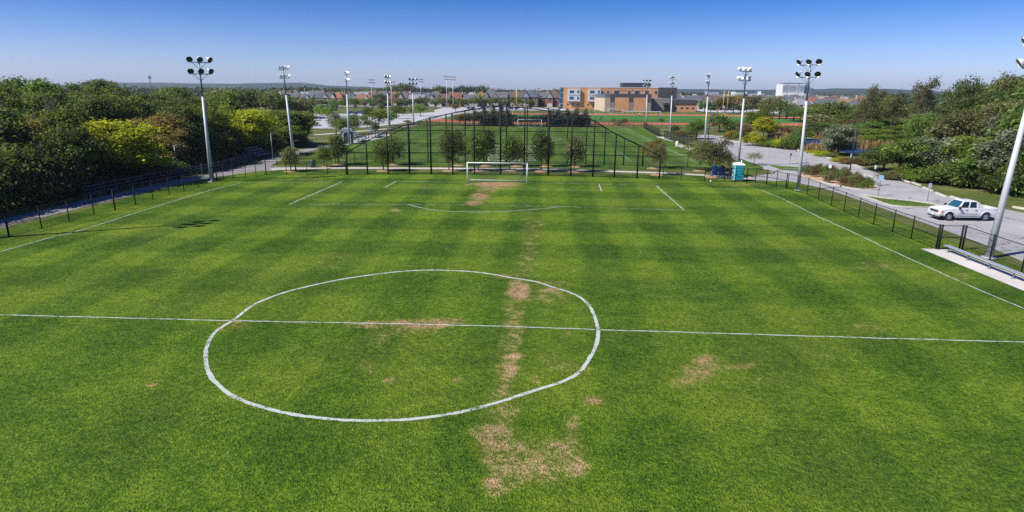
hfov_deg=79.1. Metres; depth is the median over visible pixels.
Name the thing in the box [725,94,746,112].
tree
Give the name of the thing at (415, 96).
house
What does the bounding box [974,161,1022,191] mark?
tree
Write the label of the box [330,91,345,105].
house
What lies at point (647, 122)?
chain link fence
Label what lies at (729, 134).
shrub
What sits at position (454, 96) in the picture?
house
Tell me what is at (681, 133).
shrub
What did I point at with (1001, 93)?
tree
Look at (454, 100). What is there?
tree
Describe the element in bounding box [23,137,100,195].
tree
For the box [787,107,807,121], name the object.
tree
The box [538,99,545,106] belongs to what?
tree
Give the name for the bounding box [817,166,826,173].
shrub
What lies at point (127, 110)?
tree
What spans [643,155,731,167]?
chain link fence
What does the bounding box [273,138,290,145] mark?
bush
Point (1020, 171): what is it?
tree
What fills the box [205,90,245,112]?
tree
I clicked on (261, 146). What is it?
bush
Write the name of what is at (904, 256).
line
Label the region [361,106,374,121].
tree
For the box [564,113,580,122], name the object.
tree
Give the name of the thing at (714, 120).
shrub
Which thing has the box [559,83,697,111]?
school building
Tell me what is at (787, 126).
shrub
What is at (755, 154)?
sapling
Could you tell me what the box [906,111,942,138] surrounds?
tree
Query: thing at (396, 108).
tree
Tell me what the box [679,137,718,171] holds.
park tree
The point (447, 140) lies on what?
park tree
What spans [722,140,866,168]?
kerb
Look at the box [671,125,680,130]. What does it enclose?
shrub
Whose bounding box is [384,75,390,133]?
floodlight
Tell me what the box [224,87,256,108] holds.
tree
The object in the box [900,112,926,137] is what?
tree
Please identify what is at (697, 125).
shrub
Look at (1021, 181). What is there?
tree
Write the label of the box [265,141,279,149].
bush
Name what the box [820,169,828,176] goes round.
shrub
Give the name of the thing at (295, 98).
tree
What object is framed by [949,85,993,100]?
tree
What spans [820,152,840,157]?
shrub
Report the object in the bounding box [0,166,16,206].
bush
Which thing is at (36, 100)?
tree
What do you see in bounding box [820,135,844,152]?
shrub
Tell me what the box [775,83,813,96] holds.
hospital building
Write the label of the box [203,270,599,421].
line
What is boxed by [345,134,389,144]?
path
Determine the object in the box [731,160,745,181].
portable toilet
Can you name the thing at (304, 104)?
tree
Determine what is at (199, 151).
bush
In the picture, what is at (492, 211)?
line
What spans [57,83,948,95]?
hills
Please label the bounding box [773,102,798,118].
tree
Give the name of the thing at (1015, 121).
tree
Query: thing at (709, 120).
street lamp
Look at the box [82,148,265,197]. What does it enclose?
rail fence
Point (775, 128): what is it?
shrub
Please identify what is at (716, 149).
park tree
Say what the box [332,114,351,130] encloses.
tree
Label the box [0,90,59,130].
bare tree
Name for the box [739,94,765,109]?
tree
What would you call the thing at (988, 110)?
tree
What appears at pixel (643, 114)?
track apron
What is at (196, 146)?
tree
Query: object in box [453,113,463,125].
tree
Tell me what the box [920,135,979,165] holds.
tree
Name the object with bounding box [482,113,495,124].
tree
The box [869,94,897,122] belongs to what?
tree
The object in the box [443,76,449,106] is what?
stadium light
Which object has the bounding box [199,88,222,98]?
tree
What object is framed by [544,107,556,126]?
tree
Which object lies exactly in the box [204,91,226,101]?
tree
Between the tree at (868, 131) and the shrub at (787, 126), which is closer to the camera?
the tree at (868, 131)
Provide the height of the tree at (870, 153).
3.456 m
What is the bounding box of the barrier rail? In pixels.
[622,111,660,112]
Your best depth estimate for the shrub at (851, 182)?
74.13 m
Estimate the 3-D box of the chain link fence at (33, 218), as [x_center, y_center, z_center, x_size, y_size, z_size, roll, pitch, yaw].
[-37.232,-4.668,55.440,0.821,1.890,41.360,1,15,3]
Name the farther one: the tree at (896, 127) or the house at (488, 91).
the house at (488, 91)
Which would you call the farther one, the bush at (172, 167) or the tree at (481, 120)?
the tree at (481, 120)
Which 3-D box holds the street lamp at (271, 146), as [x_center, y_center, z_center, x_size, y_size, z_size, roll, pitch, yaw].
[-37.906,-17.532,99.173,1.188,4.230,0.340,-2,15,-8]
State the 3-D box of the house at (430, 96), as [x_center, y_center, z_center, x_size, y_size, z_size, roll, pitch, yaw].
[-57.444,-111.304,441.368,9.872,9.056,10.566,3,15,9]
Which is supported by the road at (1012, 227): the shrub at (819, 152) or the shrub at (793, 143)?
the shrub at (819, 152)
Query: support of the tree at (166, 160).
on the ground at (983, 196)
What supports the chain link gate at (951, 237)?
on the pavement at (999, 274)
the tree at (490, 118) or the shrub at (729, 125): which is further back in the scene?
the tree at (490, 118)
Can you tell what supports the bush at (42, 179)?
on the ground at (983, 196)
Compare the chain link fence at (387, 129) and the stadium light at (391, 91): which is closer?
the chain link fence at (387, 129)
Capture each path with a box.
[0,144,331,227]
[270,167,756,179]
[315,125,411,134]
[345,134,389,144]
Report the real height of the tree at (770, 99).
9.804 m
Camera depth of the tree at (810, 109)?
230.32 m
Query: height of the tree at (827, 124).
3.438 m
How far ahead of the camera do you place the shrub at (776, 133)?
149.47 m
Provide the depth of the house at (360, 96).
439.58 m
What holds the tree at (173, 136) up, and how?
on the ground at (983, 196)
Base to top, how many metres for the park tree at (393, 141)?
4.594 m
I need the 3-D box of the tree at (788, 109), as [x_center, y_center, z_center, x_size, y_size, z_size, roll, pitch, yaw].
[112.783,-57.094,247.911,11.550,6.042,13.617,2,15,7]
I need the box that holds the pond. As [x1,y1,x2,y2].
[804,139,868,155]
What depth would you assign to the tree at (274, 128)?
119.08 m
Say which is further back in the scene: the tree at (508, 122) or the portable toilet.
the tree at (508, 122)
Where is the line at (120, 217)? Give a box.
[4,183,237,250]
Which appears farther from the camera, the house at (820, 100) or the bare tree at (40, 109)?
the house at (820, 100)
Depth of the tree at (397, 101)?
396.43 m
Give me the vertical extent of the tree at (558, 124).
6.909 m
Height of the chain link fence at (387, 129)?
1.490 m
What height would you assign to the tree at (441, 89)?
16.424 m
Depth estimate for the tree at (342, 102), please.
360.99 m
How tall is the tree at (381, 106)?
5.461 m
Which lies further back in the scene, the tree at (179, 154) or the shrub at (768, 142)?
the shrub at (768, 142)
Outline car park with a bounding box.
[302,114,450,128]
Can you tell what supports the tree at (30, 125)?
on the ground at (983, 196)
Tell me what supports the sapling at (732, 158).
on the lawn at (639, 136)
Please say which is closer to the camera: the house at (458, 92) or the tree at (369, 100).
the tree at (369, 100)
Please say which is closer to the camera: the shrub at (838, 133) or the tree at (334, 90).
the shrub at (838, 133)
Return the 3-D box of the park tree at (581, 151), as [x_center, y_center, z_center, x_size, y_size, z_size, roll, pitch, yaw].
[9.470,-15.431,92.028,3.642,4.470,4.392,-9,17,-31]
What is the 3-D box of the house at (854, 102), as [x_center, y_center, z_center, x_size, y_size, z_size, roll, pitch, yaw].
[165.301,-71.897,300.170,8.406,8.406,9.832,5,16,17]
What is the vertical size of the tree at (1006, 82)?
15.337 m
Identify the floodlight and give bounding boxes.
[186,56,215,181]
[278,65,293,149]
[344,71,350,144]
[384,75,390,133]
[408,78,416,126]
[643,80,650,127]
[669,76,674,137]
[704,73,710,140]
[737,67,751,161]
[795,59,822,190]
[980,37,1023,258]
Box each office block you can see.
[704,90,719,94]
[731,91,743,95]
[745,91,757,95]
[756,90,765,94]
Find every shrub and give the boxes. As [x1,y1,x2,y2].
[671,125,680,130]
[674,131,688,135]
[682,118,708,137]
[683,130,698,135]
[707,114,732,131]
[719,119,739,130]
[722,131,734,137]
[733,118,747,128]
[733,131,747,138]
[734,124,754,132]
[741,130,762,144]
[743,108,774,132]
[751,116,779,135]
[753,136,771,145]
[757,124,780,137]
[763,138,778,146]
[764,132,785,137]
[769,135,792,147]
[776,127,791,132]
[778,134,800,148]
[780,124,798,128]
[784,129,806,147]
[789,124,816,137]
[805,149,816,152]
[806,121,826,134]
[808,150,830,155]
[809,167,819,176]
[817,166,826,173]
[818,123,863,154]
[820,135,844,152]
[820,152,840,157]
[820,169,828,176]
[821,175,836,182]
[829,156,850,160]
[832,171,842,180]
[835,157,857,163]
[836,176,849,184]
[839,141,860,153]
[846,157,867,164]
[847,178,860,185]
[852,171,861,176]
[855,180,868,187]
[862,177,876,186]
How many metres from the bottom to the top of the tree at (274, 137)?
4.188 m
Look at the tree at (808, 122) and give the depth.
181.38 m
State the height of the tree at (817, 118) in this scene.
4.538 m
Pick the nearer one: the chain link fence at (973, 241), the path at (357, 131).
the chain link fence at (973, 241)
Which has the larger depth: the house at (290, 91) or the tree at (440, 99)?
the house at (290, 91)
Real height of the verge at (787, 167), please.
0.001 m
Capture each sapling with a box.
[722,152,736,168]
[746,151,764,164]
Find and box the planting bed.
[801,172,877,188]
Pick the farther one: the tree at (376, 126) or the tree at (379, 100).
the tree at (379, 100)
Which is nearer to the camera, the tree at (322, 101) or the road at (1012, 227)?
the road at (1012, 227)
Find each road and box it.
[365,106,544,107]
[414,107,573,115]
[697,109,777,112]
[697,135,1023,260]
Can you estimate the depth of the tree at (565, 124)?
196.46 m
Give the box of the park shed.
[340,128,353,143]
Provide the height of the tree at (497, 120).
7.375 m
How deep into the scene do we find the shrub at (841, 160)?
98.93 m
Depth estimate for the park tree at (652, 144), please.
90.70 m
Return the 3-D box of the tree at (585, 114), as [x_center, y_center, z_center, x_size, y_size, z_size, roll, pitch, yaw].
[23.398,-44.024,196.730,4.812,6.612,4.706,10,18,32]
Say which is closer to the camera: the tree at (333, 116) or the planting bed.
the planting bed
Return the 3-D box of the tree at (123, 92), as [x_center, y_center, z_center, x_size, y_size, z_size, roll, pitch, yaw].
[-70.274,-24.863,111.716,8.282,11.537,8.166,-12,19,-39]
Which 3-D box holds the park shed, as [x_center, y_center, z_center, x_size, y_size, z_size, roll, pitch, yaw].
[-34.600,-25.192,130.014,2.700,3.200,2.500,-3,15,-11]
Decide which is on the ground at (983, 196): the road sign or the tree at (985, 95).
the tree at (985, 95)
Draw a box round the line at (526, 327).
[21,315,1017,341]
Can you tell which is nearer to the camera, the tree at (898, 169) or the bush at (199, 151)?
the tree at (898, 169)
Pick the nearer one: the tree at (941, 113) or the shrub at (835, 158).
the shrub at (835, 158)
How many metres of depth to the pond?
124.41 m
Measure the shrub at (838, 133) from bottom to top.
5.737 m
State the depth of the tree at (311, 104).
245.33 m
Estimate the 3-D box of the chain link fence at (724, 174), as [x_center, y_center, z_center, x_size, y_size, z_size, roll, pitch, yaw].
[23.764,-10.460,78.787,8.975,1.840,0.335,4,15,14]
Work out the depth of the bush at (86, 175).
65.59 m
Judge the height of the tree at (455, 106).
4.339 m
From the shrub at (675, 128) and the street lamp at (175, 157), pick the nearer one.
the street lamp at (175, 157)
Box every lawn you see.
[0,170,1023,511]
[273,126,729,170]
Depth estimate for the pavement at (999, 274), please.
40.37 m
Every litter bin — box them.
[310,159,314,167]
[713,165,717,174]
[719,165,724,174]
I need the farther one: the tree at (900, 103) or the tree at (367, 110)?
the tree at (367, 110)
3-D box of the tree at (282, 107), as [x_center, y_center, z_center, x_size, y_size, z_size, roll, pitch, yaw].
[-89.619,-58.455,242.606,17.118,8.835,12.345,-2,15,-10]
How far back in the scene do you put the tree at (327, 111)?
209.51 m
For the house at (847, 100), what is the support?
on the ground at (983, 196)
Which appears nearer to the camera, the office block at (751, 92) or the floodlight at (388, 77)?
the floodlight at (388, 77)
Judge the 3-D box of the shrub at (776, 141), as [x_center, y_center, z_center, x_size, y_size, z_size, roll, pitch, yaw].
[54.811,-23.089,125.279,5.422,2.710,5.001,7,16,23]
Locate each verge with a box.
[740,159,763,177]
[770,165,797,170]
[868,196,934,205]
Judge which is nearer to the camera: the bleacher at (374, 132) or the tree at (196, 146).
the tree at (196, 146)
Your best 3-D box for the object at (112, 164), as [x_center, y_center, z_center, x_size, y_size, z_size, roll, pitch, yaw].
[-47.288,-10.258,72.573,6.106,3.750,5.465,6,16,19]
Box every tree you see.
[0,75,29,93]
[0,81,27,100]
[0,88,32,119]
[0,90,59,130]
[0,105,47,147]
[0,116,51,146]
[0,141,53,199]
[0,147,45,205]
[5,78,75,109]
[10,89,78,122]
[22,124,89,199]
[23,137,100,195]
[29,78,76,97]
[30,103,92,138]
[35,124,111,192]
[62,85,105,135]
[63,82,103,95]
[71,90,130,125]
[78,91,142,131]
[79,117,172,183]
[80,80,122,89]
[81,78,119,92]
[84,83,105,91]
[86,131,142,187]
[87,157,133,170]
[103,85,140,116]
[111,144,177,180]
[115,94,159,122]
[126,110,196,155]
[134,90,170,103]
[142,99,182,117]
[146,128,195,158]
[153,90,177,100]
[155,103,217,144]
[157,147,195,157]
[159,85,189,99]
[160,87,197,104]
[164,95,205,114]
[167,122,213,149]
[184,101,232,132]
[184,143,206,152]
[191,96,213,107]
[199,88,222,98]
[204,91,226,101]
[204,128,235,150]
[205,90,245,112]
[208,87,226,96]
[209,112,231,129]
[212,125,245,146]
[218,102,235,118]
[219,107,283,154]
[221,121,263,143]
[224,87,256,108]
[237,88,265,109]
[241,131,272,151]
[247,90,270,110]
[256,90,298,110]
[261,96,299,112]
[262,109,312,130]
[265,130,282,149]
[266,124,284,132]
[275,125,306,145]
[278,146,304,171]
[279,110,317,142]
[281,95,309,109]
[285,98,315,111]
[286,131,305,140]
[287,119,322,132]
[295,87,308,91]
[300,100,318,111]
[312,98,327,104]
[312,104,324,116]
[313,145,333,167]
[319,106,334,120]
[324,133,352,165]
[325,111,344,133]
[327,98,339,110]
[330,87,341,91]
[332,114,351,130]
[338,99,346,105]
[346,113,362,133]
[348,97,360,110]
[359,115,369,120]
[360,101,368,108]
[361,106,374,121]
[361,119,373,128]
[365,97,377,106]
[366,109,391,125]
[368,121,379,130]
[368,138,395,171]
[370,93,388,100]
[373,98,385,104]
[377,103,384,109]
[378,136,406,165]
[382,86,401,91]
[382,111,399,125]
[389,99,405,105]
[389,104,407,114]
[396,83,411,91]
[399,99,415,107]
[407,105,414,115]
[409,98,424,104]
[410,103,429,115]
[417,97,433,104]
[422,88,435,92]
[428,100,444,107]
[431,85,447,93]
[434,97,445,106]
[436,127,459,171]
[444,99,457,106]
[448,98,466,104]
[449,87,465,91]
[450,104,459,111]
[453,85,468,91]
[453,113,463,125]
[453,127,467,165]
[456,99,471,106]
[459,112,470,125]
[462,125,494,171]
[464,85,477,93]
[465,113,475,125]
[467,96,482,104]
[471,110,485,124]
[472,84,489,93]
[479,128,498,166]
[480,105,489,125]
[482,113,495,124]
[485,97,505,104]
[490,105,497,124]
[491,112,508,120]
[495,107,505,124]
[497,132,521,171]
[503,106,513,124]
[505,97,516,106]
[508,114,523,124]
[511,136,528,166]
[512,98,524,106]
[523,99,535,107]
[526,126,554,171]
[530,115,546,126]
[534,137,555,166]
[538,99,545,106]
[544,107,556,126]
[553,113,569,124]
[554,107,563,126]
[560,134,587,172]
[563,106,571,126]
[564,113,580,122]
[564,136,587,167]
[572,107,581,126]
[582,107,591,125]
[640,138,667,168]
[649,144,669,175]
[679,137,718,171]
[690,138,736,177]
[697,100,714,112]
[702,104,720,109]
[712,99,726,112]
[716,95,735,112]
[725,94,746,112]
[730,105,752,113]
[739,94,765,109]
[756,95,788,116]
[767,100,791,118]
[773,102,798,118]
[779,106,803,119]
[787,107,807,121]
[792,106,820,116]
[801,113,837,121]
[801,121,825,125]
[807,102,825,108]
[810,122,841,127]
[813,99,853,117]
[827,110,857,117]
[832,114,867,120]
[834,119,867,123]
[841,109,870,121]
[847,125,870,128]
[850,95,880,122]
[853,147,912,170]
[857,122,889,129]
[857,134,900,141]
[858,84,887,121]
[858,128,892,134]
[866,118,895,125]
[867,129,900,135]
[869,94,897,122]
[872,144,922,165]
[874,170,903,178]
[875,91,911,128]
[876,134,920,140]
[878,136,945,168]
[888,124,906,131]
[891,165,915,178]
[898,166,932,181]
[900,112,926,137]
[900,136,965,167]
[902,111,940,132]
[905,75,942,115]
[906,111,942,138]
[913,170,959,184]
[918,124,946,162]
[918,158,971,184]
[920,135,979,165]
[923,108,993,162]
[931,103,946,113]
[934,134,995,160]
[935,109,945,115]
[936,161,988,186]
[937,73,982,111]
[939,92,960,106]
[939,92,988,118]
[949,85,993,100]
[949,160,994,188]
[952,152,1005,189]
[956,91,1002,105]
[967,97,1011,115]
[967,113,1013,140]
[967,138,1023,188]
[971,77,1004,88]
[971,95,1019,117]
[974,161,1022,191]
[976,100,1006,136]
[978,127,1023,164]
[983,150,1023,193]
[984,104,1023,138]
[985,86,1021,101]
[988,99,1023,117]
[993,71,1023,91]
[995,129,1023,154]
[1000,75,1023,88]
[1004,82,1023,99]
[1012,162,1023,189]
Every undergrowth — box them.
[0,135,308,210]
[900,156,1023,197]
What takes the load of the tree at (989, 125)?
on the ground at (983, 196)
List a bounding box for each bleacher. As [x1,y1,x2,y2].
[244,146,270,156]
[353,131,368,140]
[365,128,383,135]
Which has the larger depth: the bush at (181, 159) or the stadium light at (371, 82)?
the stadium light at (371, 82)
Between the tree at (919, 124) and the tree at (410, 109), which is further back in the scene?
the tree at (410, 109)
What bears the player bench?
on the pavement at (999, 274)
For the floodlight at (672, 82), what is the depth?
149.14 m
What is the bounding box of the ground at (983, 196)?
[0,96,1023,267]
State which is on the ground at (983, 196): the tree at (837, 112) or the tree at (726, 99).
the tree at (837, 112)
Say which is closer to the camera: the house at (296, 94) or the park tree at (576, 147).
the park tree at (576, 147)
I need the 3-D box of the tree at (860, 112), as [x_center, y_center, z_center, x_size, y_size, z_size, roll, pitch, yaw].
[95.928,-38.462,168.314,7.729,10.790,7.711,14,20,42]
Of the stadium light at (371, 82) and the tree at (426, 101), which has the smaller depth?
the stadium light at (371, 82)
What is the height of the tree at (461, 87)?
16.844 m
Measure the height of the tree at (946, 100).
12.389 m
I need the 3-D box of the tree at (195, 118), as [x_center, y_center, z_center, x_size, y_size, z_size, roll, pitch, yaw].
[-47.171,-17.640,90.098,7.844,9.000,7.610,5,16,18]
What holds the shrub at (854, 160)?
on the ground at (983, 196)
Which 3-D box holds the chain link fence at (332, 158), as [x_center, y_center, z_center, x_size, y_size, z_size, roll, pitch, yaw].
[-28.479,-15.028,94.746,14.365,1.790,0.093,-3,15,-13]
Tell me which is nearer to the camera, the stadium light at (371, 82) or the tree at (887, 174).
the tree at (887, 174)
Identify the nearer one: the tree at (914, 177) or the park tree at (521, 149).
the tree at (914, 177)
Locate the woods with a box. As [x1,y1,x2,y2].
[54,84,947,104]
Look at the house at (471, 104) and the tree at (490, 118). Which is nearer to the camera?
the tree at (490, 118)
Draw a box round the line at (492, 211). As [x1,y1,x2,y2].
[409,204,560,211]
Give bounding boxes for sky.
[0,0,1023,91]
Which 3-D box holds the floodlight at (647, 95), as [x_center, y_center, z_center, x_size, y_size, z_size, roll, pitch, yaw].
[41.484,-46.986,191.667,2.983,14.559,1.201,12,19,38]
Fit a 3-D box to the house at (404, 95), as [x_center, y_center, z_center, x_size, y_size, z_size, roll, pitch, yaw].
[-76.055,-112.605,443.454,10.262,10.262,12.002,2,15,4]
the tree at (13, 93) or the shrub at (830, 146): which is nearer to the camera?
the tree at (13, 93)
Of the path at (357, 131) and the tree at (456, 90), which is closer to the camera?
the path at (357, 131)
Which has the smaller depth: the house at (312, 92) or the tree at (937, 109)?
the tree at (937, 109)
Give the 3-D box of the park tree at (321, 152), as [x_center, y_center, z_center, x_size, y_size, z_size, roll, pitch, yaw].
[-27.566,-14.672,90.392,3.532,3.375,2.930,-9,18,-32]
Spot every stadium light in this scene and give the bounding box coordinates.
[367,79,374,108]
[388,81,394,105]
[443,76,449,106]
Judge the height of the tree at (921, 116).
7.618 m
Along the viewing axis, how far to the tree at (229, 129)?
98.53 m
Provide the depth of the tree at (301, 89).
550.61 m
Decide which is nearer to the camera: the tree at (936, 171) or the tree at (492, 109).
the tree at (936, 171)
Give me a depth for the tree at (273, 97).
230.51 m
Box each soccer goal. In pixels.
[467,162,528,182]
[488,146,535,160]
[518,119,541,127]
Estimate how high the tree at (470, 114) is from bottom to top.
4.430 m
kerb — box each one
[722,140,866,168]
[801,171,879,189]
[860,194,938,207]
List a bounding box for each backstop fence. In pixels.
[345,106,660,178]
[374,104,643,165]
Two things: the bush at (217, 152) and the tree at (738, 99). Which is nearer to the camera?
the bush at (217, 152)
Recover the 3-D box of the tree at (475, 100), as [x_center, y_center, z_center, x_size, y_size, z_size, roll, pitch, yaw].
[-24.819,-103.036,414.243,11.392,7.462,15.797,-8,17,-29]
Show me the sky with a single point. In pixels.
(501, 44)
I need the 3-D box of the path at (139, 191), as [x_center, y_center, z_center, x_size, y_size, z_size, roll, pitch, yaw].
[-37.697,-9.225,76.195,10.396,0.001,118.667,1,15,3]
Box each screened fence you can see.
[643,122,659,136]
[664,130,699,145]
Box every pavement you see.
[706,174,731,177]
[923,249,1023,290]
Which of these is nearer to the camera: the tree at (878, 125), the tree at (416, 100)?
the tree at (878, 125)
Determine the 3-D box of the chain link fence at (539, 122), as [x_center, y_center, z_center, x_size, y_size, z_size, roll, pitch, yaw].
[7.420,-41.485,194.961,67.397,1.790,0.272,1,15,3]
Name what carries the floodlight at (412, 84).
on the lawn at (639, 136)
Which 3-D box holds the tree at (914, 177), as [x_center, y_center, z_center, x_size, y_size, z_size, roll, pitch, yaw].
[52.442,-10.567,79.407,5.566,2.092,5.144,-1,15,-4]
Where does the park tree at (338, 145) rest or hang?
on the lawn at (639, 136)
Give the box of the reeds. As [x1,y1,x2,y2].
[770,130,898,152]
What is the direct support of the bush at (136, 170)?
on the ground at (983, 196)
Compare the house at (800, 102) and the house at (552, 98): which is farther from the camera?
the house at (552, 98)
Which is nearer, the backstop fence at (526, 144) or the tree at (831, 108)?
the backstop fence at (526, 144)
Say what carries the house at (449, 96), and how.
on the ground at (983, 196)
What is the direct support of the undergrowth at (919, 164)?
on the ground at (983, 196)
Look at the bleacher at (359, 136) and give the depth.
136.24 m
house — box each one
[279,89,293,93]
[287,92,300,98]
[300,93,314,103]
[308,90,325,93]
[314,92,331,104]
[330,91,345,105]
[346,92,355,105]
[354,91,369,93]
[355,93,371,105]
[371,92,386,105]
[372,90,389,95]
[386,93,399,105]
[398,91,409,105]
[409,94,424,105]
[424,93,435,105]
[435,93,451,106]
[450,91,466,94]
[451,93,461,105]
[463,94,478,106]
[473,93,487,106]
[484,88,494,105]
[490,91,508,105]
[510,90,526,106]
[522,88,538,106]
[536,91,549,106]
[545,89,558,106]
[683,95,701,108]
[700,95,718,109]
[783,96,802,102]
[792,97,810,107]
[805,97,825,103]
[814,98,836,105]
[837,98,857,109]
[842,99,859,106]
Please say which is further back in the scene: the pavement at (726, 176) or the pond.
the pond
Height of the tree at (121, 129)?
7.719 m
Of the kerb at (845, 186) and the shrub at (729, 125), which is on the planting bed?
the kerb at (845, 186)
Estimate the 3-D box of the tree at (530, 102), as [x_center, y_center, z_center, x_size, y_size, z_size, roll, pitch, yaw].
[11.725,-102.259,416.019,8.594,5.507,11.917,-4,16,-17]
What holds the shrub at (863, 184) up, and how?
on the planting bed
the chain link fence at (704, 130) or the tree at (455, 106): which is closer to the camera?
the chain link fence at (704, 130)
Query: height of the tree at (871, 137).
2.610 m
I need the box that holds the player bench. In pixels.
[944,245,1023,278]
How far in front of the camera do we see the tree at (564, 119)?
195.50 m
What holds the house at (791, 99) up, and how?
on the ground at (983, 196)
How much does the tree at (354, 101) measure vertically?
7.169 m
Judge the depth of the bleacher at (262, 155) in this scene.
103.47 m
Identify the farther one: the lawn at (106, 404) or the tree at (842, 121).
the tree at (842, 121)
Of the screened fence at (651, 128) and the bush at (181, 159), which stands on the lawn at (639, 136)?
the screened fence at (651, 128)
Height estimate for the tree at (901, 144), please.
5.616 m
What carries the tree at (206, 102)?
on the ground at (983, 196)
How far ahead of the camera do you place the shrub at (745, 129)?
166.80 m
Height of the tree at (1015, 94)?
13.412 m
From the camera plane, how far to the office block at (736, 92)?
1214.12 m
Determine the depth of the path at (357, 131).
168.35 m
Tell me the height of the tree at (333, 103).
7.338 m
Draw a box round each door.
[343,133,347,142]
[735,166,743,179]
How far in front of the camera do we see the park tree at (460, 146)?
92.54 m
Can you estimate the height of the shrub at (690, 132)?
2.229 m
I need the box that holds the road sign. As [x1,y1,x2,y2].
[878,175,883,194]
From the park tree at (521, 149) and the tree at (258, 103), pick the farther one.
the tree at (258, 103)
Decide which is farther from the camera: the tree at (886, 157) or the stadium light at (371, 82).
the stadium light at (371, 82)
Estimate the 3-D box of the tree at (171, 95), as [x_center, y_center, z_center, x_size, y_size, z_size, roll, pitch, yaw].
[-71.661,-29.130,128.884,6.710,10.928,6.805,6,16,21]
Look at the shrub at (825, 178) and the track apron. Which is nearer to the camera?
the shrub at (825, 178)
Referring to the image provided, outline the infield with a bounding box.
[441,114,810,123]
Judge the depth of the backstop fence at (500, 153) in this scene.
81.89 m
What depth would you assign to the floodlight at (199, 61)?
72.94 m
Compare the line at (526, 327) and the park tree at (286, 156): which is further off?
the park tree at (286, 156)
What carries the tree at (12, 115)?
on the ground at (983, 196)
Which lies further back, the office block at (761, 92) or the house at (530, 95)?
the office block at (761, 92)
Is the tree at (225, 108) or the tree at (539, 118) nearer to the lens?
the tree at (225, 108)
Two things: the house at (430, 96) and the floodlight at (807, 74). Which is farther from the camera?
the house at (430, 96)
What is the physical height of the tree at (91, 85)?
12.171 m
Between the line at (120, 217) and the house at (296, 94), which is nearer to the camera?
the line at (120, 217)
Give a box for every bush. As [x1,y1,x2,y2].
[0,132,72,204]
[0,150,36,207]
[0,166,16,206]
[42,144,97,188]
[111,161,160,176]
[147,154,188,175]
[164,154,206,172]
[177,150,221,167]
[185,148,224,165]
[194,142,229,158]
[252,137,270,147]
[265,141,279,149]
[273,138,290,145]
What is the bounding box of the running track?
[434,113,832,124]
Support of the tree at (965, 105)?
on the ground at (983, 196)
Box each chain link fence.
[0,166,213,238]
[215,161,345,181]
[275,151,373,163]
[357,121,428,142]
[431,120,643,127]
[596,120,779,125]
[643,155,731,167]
[662,165,736,181]
[671,128,737,133]
[787,173,941,248]
[961,225,1023,272]
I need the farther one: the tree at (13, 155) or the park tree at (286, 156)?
the park tree at (286, 156)
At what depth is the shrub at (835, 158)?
101.61 m
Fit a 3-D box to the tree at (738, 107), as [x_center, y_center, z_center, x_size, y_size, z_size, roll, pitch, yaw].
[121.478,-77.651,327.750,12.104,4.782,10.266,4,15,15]
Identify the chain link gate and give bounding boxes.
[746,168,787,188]
[937,224,964,249]
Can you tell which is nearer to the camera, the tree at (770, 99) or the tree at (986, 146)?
the tree at (986, 146)
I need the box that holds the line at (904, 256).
[762,190,1023,308]
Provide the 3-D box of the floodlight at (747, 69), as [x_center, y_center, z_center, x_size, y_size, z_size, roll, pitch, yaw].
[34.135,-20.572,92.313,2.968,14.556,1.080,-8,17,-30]
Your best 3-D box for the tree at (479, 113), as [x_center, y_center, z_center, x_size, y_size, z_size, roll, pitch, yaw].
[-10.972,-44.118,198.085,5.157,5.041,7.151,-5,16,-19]
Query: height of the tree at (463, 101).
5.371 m
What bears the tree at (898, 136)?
on the ground at (983, 196)
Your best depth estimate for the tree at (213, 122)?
95.21 m
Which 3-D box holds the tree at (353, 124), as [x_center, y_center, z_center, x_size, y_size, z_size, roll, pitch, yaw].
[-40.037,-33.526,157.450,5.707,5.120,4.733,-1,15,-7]
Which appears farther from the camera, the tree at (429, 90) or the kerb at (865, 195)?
the tree at (429, 90)
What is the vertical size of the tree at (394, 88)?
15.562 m
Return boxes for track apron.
[436,113,831,125]
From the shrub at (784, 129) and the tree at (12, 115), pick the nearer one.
the tree at (12, 115)
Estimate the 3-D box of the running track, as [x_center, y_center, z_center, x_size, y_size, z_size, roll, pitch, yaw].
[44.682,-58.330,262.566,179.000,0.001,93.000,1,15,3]
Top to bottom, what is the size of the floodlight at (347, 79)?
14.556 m
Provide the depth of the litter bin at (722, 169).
84.39 m
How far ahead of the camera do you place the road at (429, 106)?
422.02 m
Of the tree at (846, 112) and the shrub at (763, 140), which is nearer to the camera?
the shrub at (763, 140)
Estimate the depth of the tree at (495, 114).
196.94 m
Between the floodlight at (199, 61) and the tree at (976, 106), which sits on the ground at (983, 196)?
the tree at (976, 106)
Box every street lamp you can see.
[174,144,182,177]
[270,133,277,159]
[702,105,710,139]
[845,122,856,169]
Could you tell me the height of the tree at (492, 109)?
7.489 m
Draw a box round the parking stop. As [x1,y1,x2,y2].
[935,192,947,197]
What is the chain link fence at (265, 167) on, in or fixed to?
on the lawn at (106, 404)
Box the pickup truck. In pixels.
[927,199,996,220]
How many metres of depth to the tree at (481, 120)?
198.66 m
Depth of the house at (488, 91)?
455.69 m
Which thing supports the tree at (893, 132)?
on the ground at (983, 196)
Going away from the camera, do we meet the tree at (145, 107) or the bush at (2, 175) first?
the bush at (2, 175)
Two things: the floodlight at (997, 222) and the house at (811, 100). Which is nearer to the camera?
the floodlight at (997, 222)
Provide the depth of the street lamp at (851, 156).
90.30 m
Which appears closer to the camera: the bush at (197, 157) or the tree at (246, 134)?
the bush at (197, 157)
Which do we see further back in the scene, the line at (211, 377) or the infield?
the infield
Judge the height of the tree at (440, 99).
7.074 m
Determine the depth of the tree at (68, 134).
64.80 m
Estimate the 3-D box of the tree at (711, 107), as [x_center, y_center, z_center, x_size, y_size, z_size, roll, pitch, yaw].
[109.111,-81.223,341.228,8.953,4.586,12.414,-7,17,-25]
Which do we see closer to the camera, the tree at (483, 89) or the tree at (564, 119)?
the tree at (564, 119)

